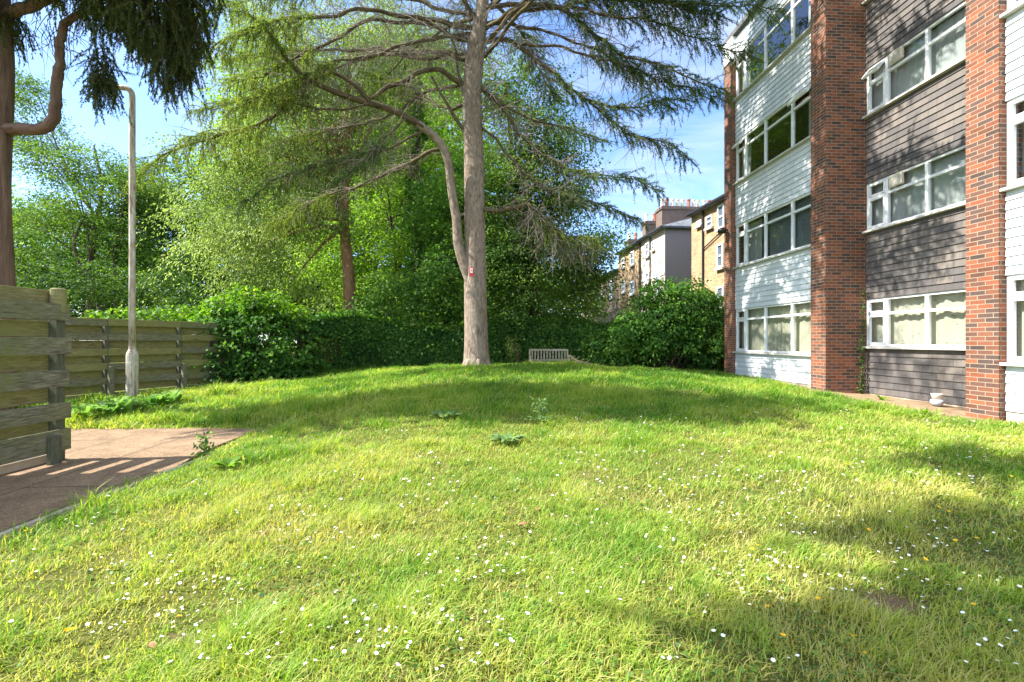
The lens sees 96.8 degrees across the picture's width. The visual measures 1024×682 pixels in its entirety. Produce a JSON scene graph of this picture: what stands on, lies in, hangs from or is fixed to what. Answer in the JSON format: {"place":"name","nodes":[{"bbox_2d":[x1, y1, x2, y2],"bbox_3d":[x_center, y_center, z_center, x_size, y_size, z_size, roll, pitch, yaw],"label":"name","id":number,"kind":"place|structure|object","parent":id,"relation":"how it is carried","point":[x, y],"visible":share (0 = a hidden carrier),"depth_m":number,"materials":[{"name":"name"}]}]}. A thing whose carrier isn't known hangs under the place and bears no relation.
{"place":"outdoors","nodes":[
{"label":"outdoors","id":0,"kind":"place"},
{"bbox_2d":[0,427,260,531],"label":"path","id":1,"kind":"structure","parent":0,"point":[97,457],"depth_m":5.48,"materials":[{"name":"beige concrete"}]},
{"bbox_2d":[0,285,70,474],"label":"timber fence","id":2,"kind":"object","parent":1,"relation":"on","point":[31,436],"visible":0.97,"depth_m":5.39,"materials":[{"name":"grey wood"}]},
{"bbox_2d":[11,0,756,342],"label":"sky","id":3,"kind":"structure","parent":0,"point":[701,133],"materials":[{"name":"blue"}]},
{"bbox_2d":[0,346,1023,681],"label":"ground","id":4,"kind":"structure","parent":0,"point":[46,584],"depth_m":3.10,"materials":[{"name":"green plant"}]},
{"bbox_2d":[12,184,87,340],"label":"distant tree","id":5,"kind":"object","parent":4,"relation":"on","point":[13,185],"visible":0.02,"depth_m":34.32,"materials":[{"name":"green plant"}]},
{"bbox_2d":[12,188,139,340],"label":"distant tree","id":6,"kind":"object","parent":4,"relation":"on","point":[72,314],"visible":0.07,"depth_m":34.85,"materials":[{"name":"green plant"}]},
{"bbox_2d":[13,224,160,317],"bbox_3d":[-23.390,-2.312,23.296,9.318,7.493,6.084,0,0,0],"label":"dark shrub","id":7,"kind":"object","parent":4,"relation":"on","point":[35,257],"visible":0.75,"depth_m":22.99,"materials":[{"name":"green plant"}]},
{"bbox_2d":[71,404,104,418],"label":"bramble","id":8,"kind":"object","parent":4,"relation":"on","point":[85,410],"visible":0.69,"depth_m":8.21,"materials":[{"name":"green plant"}]},
{"bbox_2d":[35,180,152,311],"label":"thin tree","id":9,"kind":"object","parent":4,"relation":"on","point":[106,237],"visible":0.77,"depth_m":26.95,"materials":[{"name":"green plant"}]},
{"bbox_2d":[79,401,128,415],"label":"bramble","id":10,"kind":"object","parent":4,"relation":"on","point":[109,408],"visible":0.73,"depth_m":8.38,"materials":[{"name":"green plant"}]},
{"bbox_2d":[0,453,213,540],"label":"kerb","id":11,"kind":"structure","parent":4,"relation":"on","point":[31,522],"depth_m":3.86,"materials":[{"name":"concrete"}]},
{"bbox_2d":[12,63,209,315],"bbox_3d":[-28.659,-10.323,29.739,18.191,17.690,10.227,0,0,0],"label":"lacy tree","id":12,"kind":"object","parent":4,"relation":"on","point":[53,155],"visible":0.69,"depth_m":28.88,"materials":[{"name":"green plant"}]},
{"bbox_2d":[44,204,181,348],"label":"distant tree","id":13,"kind":"object","parent":4,"relation":"on","point":[137,273],"visible":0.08,"depth_m":36.43,"materials":[{"name":"green plant"}]},
{"bbox_2d":[91,396,136,403],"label":"bramble","id":14,"kind":"object","parent":4,"relation":"on","point":[124,398],"visible":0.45,"depth_m":9.21,"materials":[{"name":"green plant"}]},
{"bbox_2d":[0,0,233,410],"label":"yew tree","id":15,"kind":"object","parent":4,"relation":"on","point":[146,29],"visible":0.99,"depth_m":8.52,"materials":[{"name":"green plant"}]},
{"bbox_2d":[118,85,138,396],"bbox_3d":[-9.066,-2.180,10.376,0.998,7.470,0.239,0,0,-3],"label":"street lamp","id":16,"kind":"object","parent":4,"relation":"on","point":[132,372],"visible":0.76,"depth_m":10.35,"materials":[{"name":"metal"}]},
{"bbox_2d":[126,362,131,384],"bbox_3d":[-8.663,0.735,10.288,0.110,0.500,0.020,0,0,0],"label":"access door","id":17,"kind":"structure","parent":16,"relation":"in","point":[128,364],"depth_m":10.28,"materials":[{"name":"paint"}]},
{"bbox_2d":[105,398,154,413],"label":"bramble","id":18,"kind":"object","parent":4,"relation":"on","point":[133,404],"visible":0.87,"depth_m":8.68,"materials":[{"name":"green plant"}]},
{"bbox_2d":[16,317,246,405],"bbox_3d":[-9.713,0.532,10.804,0.285,2.135,7.430,0,0,23],"label":"timber fence","id":19,"kind":"object","parent":4,"relation":"on","point":[97,366],"visible":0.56,"depth_m":11.55,"materials":[{"name":"brown wood"}]},
{"bbox_2d":[78,304,203,361],"bbox_3d":[-11.235,0.098,13.942,3.009,2.573,1.957,0,0,-17],"label":"fence creeper","id":20,"kind":"object","parent":19,"relation":"on","point":[167,315],"visible":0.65,"depth_m":13.86,"materials":[{"name":"green plant"}]},
{"bbox_2d":[84,160,178,316],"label":"thin tree","id":21,"kind":"object","parent":4,"relation":"on","point":[113,180],"visible":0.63,"depth_m":27.93,"materials":[{"name":"green plant"}]},
{"bbox_2d":[148,641,155,647],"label":"fallen leaf","id":22,"kind":"object","parent":4,"relation":"on","point":[150,644],"visible":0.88,"depth_m":2.21,"materials":[{"name":"beige plant"}]},
{"bbox_2d":[132,394,174,406],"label":"bramble","id":23,"kind":"object","parent":4,"relation":"on","point":[158,400],"visible":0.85,"depth_m":9.34,"materials":[{"name":"green plant"}]},
{"bbox_2d":[100,240,220,334],"bbox_3d":[-17.063,-2.174,24.038,9.026,7.039,5.423,0,0,30],"label":"shadowed shrub","id":24,"kind":"object","parent":4,"relation":"on","point":[173,297],"visible":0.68,"depth_m":24.65,"materials":[{"name":"green plant"}]},
{"bbox_2d":[150,390,187,403],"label":"bramble","id":25,"kind":"object","parent":4,"relation":"on","point":[175,393],"visible":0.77,"depth_m":9.72,"materials":[{"name":"green plant"}]},
{"bbox_2d":[84,136,294,359],"bbox_3d":[-22.763,-5.806,32.797,12.424,17.606,18.787,0,0,-41],"label":"distant tree","id":26,"kind":"object","parent":4,"relation":"on","point":[187,208],"visible":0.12,"depth_m":31.23,"materials":[{"name":"green plant"}]},
{"bbox_2d":[190,431,216,457],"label":"tall weed","id":27,"kind":"object","parent":4,"relation":"on","point":[205,446],"visible":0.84,"depth_m":5.80,"materials":[{"name":"green plant"}]},
{"bbox_2d":[207,454,247,466],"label":"dock plant","id":28,"kind":"object","parent":4,"relation":"on","point":[223,461],"visible":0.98,"depth_m":5.21,"materials":[{"name":"green plant"}]},
{"bbox_2d":[178,282,312,359],"bbox_3d":[-8.838,-0.269,14.560,4.582,3.134,2.841,0,0,0],"label":"bright ivy shrub","id":29,"kind":"object","parent":4,"relation":"on","point":[216,301],"visible":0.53,"depth_m":14.04,"materials":[{"name":"green plant"}]},
{"bbox_2d":[154,36,362,344],"bbox_3d":[-18.504,-10.800,36.136,15.732,25.836,19.104,0,0,-32],"label":"distant tree","id":30,"kind":"object","parent":4,"relation":"on","point":[211,99],"visible":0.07,"depth_m":33.05,"materials":[{"name":"green plant"}]},
{"bbox_2d":[187,284,334,384],"bbox_3d":[-8.212,-0.200,14.329,4.712,3.238,3.529,0,0,0],"label":"ivy shrub","id":31,"kind":"object","parent":4,"relation":"on","point":[262,365],"visible":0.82,"depth_m":13.67,"materials":[{"name":"green plant"}]},
{"bbox_2d":[109,0,467,340],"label":"weeping tree","id":32,"kind":"object","parent":4,"relation":"on","point":[259,251],"visible":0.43,"depth_m":18.39,"materials":[{"name":"green plant"}]},
{"bbox_2d":[200,199,407,356],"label":"distant tree","id":33,"kind":"object","parent":4,"relation":"on","point":[319,309],"visible":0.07,"depth_m":30.82,"materials":[{"name":"green plant"}]},
{"bbox_2d":[275,0,428,314],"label":"distant tree","id":34,"kind":"object","parent":4,"relation":"on","point":[368,188],"visible":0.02,"depth_m":36.79,"materials":[{"name":"green plant"}]},
{"bbox_2d":[246,13,493,323],"bbox_3d":[-6.951,-8.164,24.104,12.915,19.006,10.171,0,0,-20],"label":"ash tree","id":35,"kind":"object","parent":4,"relation":"on","point":[374,217],"visible":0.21,"depth_m":23.23,"materials":[{"name":"green plant"}]},
{"bbox_2d":[398,60,431,321],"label":"ivy clad tree","id":36,"kind":"object","parent":4,"relation":"on","point":[421,171],"visible":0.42,"depth_m":20.90,"materials":[{"name":"green plant"}]},
{"bbox_2d":[358,46,523,324],"bbox_3d":[-5.404,-9.381,33.496,13.926,25.556,16.460,0,0,-44],"label":"distant tree","id":37,"kind":"object","parent":4,"relation":"on","point":[485,147],"visible":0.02,"depth_m":31.21,"materials":[{"name":"green plant"}]},
{"bbox_2d":[429,410,462,417],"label":"spreading weed","id":38,"kind":"object","parent":4,"relation":"on","point":[445,414],"visible":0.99,"depth_m":7.36,"materials":[{"name":"green plant"}]},
{"bbox_2d":[340,152,559,363],"bbox_3d":[-3.160,-3.380,19.667,10.985,9.887,6.518,0,0,0],"label":"lime tree","id":39,"kind":"object","parent":4,"relation":"on","point":[452,296],"visible":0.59,"depth_m":18.81,"materials":[{"name":"green plant"}]},
{"bbox_2d":[116,0,793,365],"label":"cedar tree","id":40,"kind":"object","parent":4,"relation":"on","point":[476,52],"visible":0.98,"depth_m":12.99,"materials":[{"name":"green plant"}]},
{"bbox_2d":[469,267,473,275],"bbox_3d":[-1.191,-2.030,13.356,0.130,0.260,0.022,0,0,0],"label":"tree sign","id":41,"kind":"object","parent":40,"relation":"attached to","point":[471,271],"visible":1,"depth_m":13.35,"materials":[{"name":"red paint"}]},
{"bbox_2d":[403,242,566,322],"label":"distant tree","id":42,"kind":"object","parent":4,"relation":"on","point":[493,298],"visible":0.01,"depth_m":32.12,"materials":[{"name":"green plant"}]},
{"bbox_2d":[488,433,526,442],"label":"leafy weed","id":43,"kind":"object","parent":4,"relation":"on","point":[508,438],"visible":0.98,"depth_m":5.95,"materials":[{"name":"green plant"}]},
{"bbox_2d":[294,306,723,371],"bbox_3d":[0.951,0.012,17.650,17.114,2.764,3.046,0,0,-9],"label":"ivy hedge","id":44,"kind":"object","parent":4,"relation":"on","point":[356,338],"visible":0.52,"depth_m":17.73,"materials":[{"name":"plant"}]},
{"bbox_2d":[0,399,1023,681],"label":"clover","id":45,"kind":"object","parent":4,"relation":"on","point":[614,659],"visible":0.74,"depth_m":2.93,"materials":[{"name":"green plant"}]},
{"bbox_2d":[503,334,521,362],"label":"bush","id":46,"kind":"object","parent":4,"relation":"on","point":[514,348],"visible":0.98,"depth_m":17.38,"materials":[{"name":"green plant"}]},
{"bbox_2d":[9,404,1018,680],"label":"daisies","id":47,"kind":"object","parent":4,"relation":"on","point":[517,574],"visible":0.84,"depth_m":2.70,"materials":[{"name":"white plant"}]},
{"bbox_2d":[456,192,588,327],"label":"distant tree","id":48,"kind":"object","parent":4,"relation":"on","point":[539,286],"visible":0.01,"depth_m":33.63,"materials":[{"name":"green plant"}]},
{"bbox_2d":[455,23,610,314],"bbox_3d":[0.879,-5.885,19.680,6.868,14.363,5.364,0,0,0],"label":"evergreen tree","id":49,"kind":"object","parent":4,"relation":"on","point":[525,91],"visible":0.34,"depth_m":19.26,"materials":[{"name":"green plant"}]},
{"bbox_2d":[429,92,646,361],"bbox_3d":[1.575,-3.414,18.881,8.906,13.243,8.548,0,0,-43],"label":"holly tree","id":50,"kind":"object","parent":4,"relation":"on","point":[499,180],"visible":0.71,"depth_m":18.36,"materials":[{"name":"green plant"}]},
{"bbox_2d":[527,396,554,423],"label":"upright weed","id":51,"kind":"object","parent":4,"relation":"on","point":[539,417],"visible":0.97,"depth_m":6.90,"materials":[{"name":"green plant"}]},
{"bbox_2d":[529,349,569,362],"bbox_3d":[1.387,0.780,16.965,1.505,0.958,0.610,0,0,0],"label":"park bench","id":52,"kind":"object","parent":4,"relation":"on","point":[549,350],"visible":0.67,"depth_m":17.22,"materials":[{"name":"grey wood"}]},
{"bbox_2d":[543,264,621,323],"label":"distant tree","id":53,"kind":"object","parent":4,"relation":"on","point":[596,311],"visible":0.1,"depth_m":37.16,"materials":[{"name":"green plant"}]},
{"bbox_2d":[582,268,618,323],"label":"terrace house","id":54,"kind":"structure","parent":4,"relation":"on","point":[616,307],"depth_m":41.18,"materials":[{"name":"brick"}]},
{"bbox_2d":[609,282,612,299],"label":"window","id":55,"kind":"structure","parent":54,"relation":"in","point":[610,294],"depth_m":41.24,"materials":[{"name":"white"}]},
{"bbox_2d":[614,213,655,319],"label":"terrace house","id":56,"kind":"structure","parent":4,"relation":"on","point":[633,267],"depth_m":36.01,"materials":[{"name":"brick"}]},
{"bbox_2d":[620,281,625,293],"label":"window","id":57,"kind":"structure","parent":56,"relation":"in","point":[623,290],"depth_m":37.87,"materials":[{"name":"white"}]},
{"bbox_2d":[628,280,634,295],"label":"window","id":58,"kind":"structure","parent":56,"relation":"in","point":[632,289],"depth_m":35.89,"materials":[{"name":"white"}]},
{"bbox_2d":[629,250,634,267],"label":"window","id":59,"kind":"structure","parent":56,"relation":"in","point":[632,262],"depth_m":35.88,"materials":[{"name":"white"}]},
{"bbox_2d":[570,273,724,370],"bbox_3d":[5.478,-0.607,17.470,6.401,3.792,4.541,0,0,0],"label":"laurel bush","id":60,"kind":"object","parent":4,"relation":"on","point":[704,301],"visible":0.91,"depth_m":16.70,"materials":[{"name":"green plant"}]},
{"bbox_2d":[636,198,710,319],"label":"rendered house","id":61,"kind":"structure","parent":4,"relation":"on","point":[667,243],"depth_m":30.60,"materials":[{"name":"paint"}]},
{"bbox_2d":[644,242,648,258],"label":"window","id":62,"kind":"structure","parent":61,"relation":"in","point":[647,244],"depth_m":32.89,"materials":[{"name":"white"}]},
{"bbox_2d":[644,272,648,284],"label":"window","id":63,"kind":"structure","parent":61,"relation":"in","point":[646,274],"depth_m":32.89,"materials":[{"name":"white"}]},
{"bbox_2d":[650,241,655,251],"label":"window","id":64,"kind":"structure","parent":61,"relation":"in","point":[653,249],"depth_m":31.86,"materials":[{"name":"white"}]},
{"bbox_2d":[655,272,659,292],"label":"window","id":65,"kind":"structure","parent":61,"relation":"in","point":[658,277],"depth_m":31.09,"materials":[{"name":"white"}]},
{"bbox_2d":[685,194,723,307],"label":"brick house","id":66,"kind":"structure","parent":4,"relation":"on","point":[707,245],"depth_m":24.70,"materials":[{"name":"brick"}]},
{"bbox_2d":[694,219,701,228],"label":"window","id":67,"kind":"structure","parent":66,"relation":"in","point":[698,223],"depth_m":25.65,"materials":[{"name":"white"}]},
{"bbox_2d":[704,214,713,230],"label":"window","id":68,"kind":"structure","parent":66,"relation":"in","point":[709,219],"depth_m":24.61,"materials":[{"name":"white plastic"}]},
{"bbox_2d":[714,243,723,270],"bbox_3d":[10.808,-4.385,23.684,0.180,1.365,0.691,0,0,-7],"label":"window","id":69,"kind":"structure","parent":66,"relation":"in","point":[719,247],"depth_m":23.69,"materials":[{"name":"white"}]},
{"bbox_2d":[715,203,723,231],"bbox_3d":[10.821,-6.404,23.591,0.180,1.360,0.724,0,0,-7],"label":"window","id":70,"kind":"structure","parent":66,"relation":"in","point":[720,208],"depth_m":23.69,"materials":[{"name":"white plastic"}]},
{"bbox_2d":[716,286,723,307],"bbox_3d":[10.850,-2.265,23.671,0.100,1.155,0.608,0,0,-7],"label":"window","id":71,"kind":"structure","parent":66,"relation":"in","point":[721,288],"depth_m":23.60,"materials":[{"name":"white"}]},
{"bbox_2d":[723,0,1023,422],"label":"apartment block","id":72,"kind":"structure","parent":4,"relation":"on","point":[874,149],"depth_m":10.50,"materials":[{"name":"paint"}]},
{"bbox_2d":[717,227,727,233],"bbox_3d":[7.042,-3.693,15.202,0.320,0.200,0.277,0,0,31],"label":"security light","id":73,"kind":"object","parent":72,"relation":"attached to","point":[722,230],"visible":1,"depth_m":15.13,"materials":[{"name":"black paint"}]},
{"bbox_2d":[732,300,810,356],"bbox_3d":[7.510,-0.323,13.165,0.306,1.425,3.623,0,0,-3],"label":"window","id":74,"kind":"structure","parent":72,"relation":"in","point":[778,329],"depth_m":13.07,"materials":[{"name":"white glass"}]},
{"bbox_2d":[732,192,810,268],"bbox_3d":[7.549,-3.072,13.168,0.383,1.425,3.623,0,0,-3],"label":"window","id":75,"kind":"structure","parent":72,"relation":"in","point":[752,233],"depth_m":13.15,"materials":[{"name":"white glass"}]},
{"bbox_2d":[732,83,810,185],"bbox_3d":[7.516,-5.822,13.166,0.452,1.425,3.623,0,0,-3],"label":"window","id":76,"kind":"structure","parent":72,"relation":"in","point":[746,146],"depth_m":13.38,"materials":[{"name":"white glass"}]},
{"bbox_2d":[732,0,810,101],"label":"window","id":77,"kind":"structure","parent":72,"relation":"in","point":[747,84],"depth_m":13.38,"materials":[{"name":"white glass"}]},
{"bbox_2d":[848,290,866,393],"bbox_3d":[8.219,0.049,10.823,0.413,2.543,0.143,0,0,0],"label":"climbing ivy","id":78,"kind":"object","parent":72,"relation":"attached to","point":[863,365],"visible":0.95,"depth_m":10.82,"materials":[{"name":"green plant"}]},
{"bbox_2d":[862,0,870,4],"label":"window","id":79,"kind":"structure","parent":72,"relation":"in","point":[865,2],"depth_m":10.84,"materials":[{"name":"white glass"}]},
{"bbox_2d":[861,0,965,118],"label":"window","id":80,"kind":"structure","parent":72,"relation":"in","point":[942,49],"depth_m":9.69,"materials":[{"name":"white glass"}]},
{"bbox_2d":[862,145,965,233],"bbox_3d":[8.633,-3.158,9.341,0.290,1.175,3.179,0,0,-3],"label":"window","id":81,"kind":"structure","parent":72,"relation":"in","point":[939,186],"depth_m":9.70,"materials":[{"name":"white glass"}]},
{"bbox_2d":[863,289,965,350],"bbox_3d":[8.639,-0.407,9.341,0.302,1.175,3.179,0,0,-3],"label":"window","id":82,"kind":"structure","parent":72,"relation":"in","point":[933,320],"depth_m":9.70,"materials":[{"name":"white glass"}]},
{"bbox_2d":[999,274,1023,366],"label":"window","id":83,"kind":"structure","parent":72,"relation":"in","point":[1013,296],"depth_m":7.11,"materials":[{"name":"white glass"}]},
{"bbox_2d":[999,94,1023,191],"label":"window","id":84,"kind":"structure","parent":72,"relation":"in","point":[1013,120],"depth_m":7.11,"materials":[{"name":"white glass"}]},
{"bbox_2d":[999,0,1023,17],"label":"window","id":85,"kind":"structure","parent":72,"relation":"in","point":[1013,6],"depth_m":7.09,"materials":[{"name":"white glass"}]},
{"bbox_2d":[749,377,1021,426],"bbox_3d":[7.716,1.243,9.206,2.338,0.285,13.500,0,0,-3],"label":"soil strip","id":86,"kind":"object","parent":4,"relation":"on","point":[954,410],"visible":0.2,"depth_m":8.89,"materials":[{"name":"brown soil"}]},
{"bbox_2d":[913,408,931,414],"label":"wall weed","id":87,"kind":"object","parent":86,"relation":"on","point":[923,410],"depth_m":7.64,"materials":[{"name":"green plant"}]},
{"bbox_2d":[930,393,943,405],"bbox_3d":[8.135,1.123,8.707,0.210,0.229,0.210,0,0,0],"label":"plant pot","id":88,"kind":"object","parent":86,"relation":"on","point":[936,399],"visible":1,"depth_m":8.65,"materials":[{"name":"white ceramic"}]}
]}

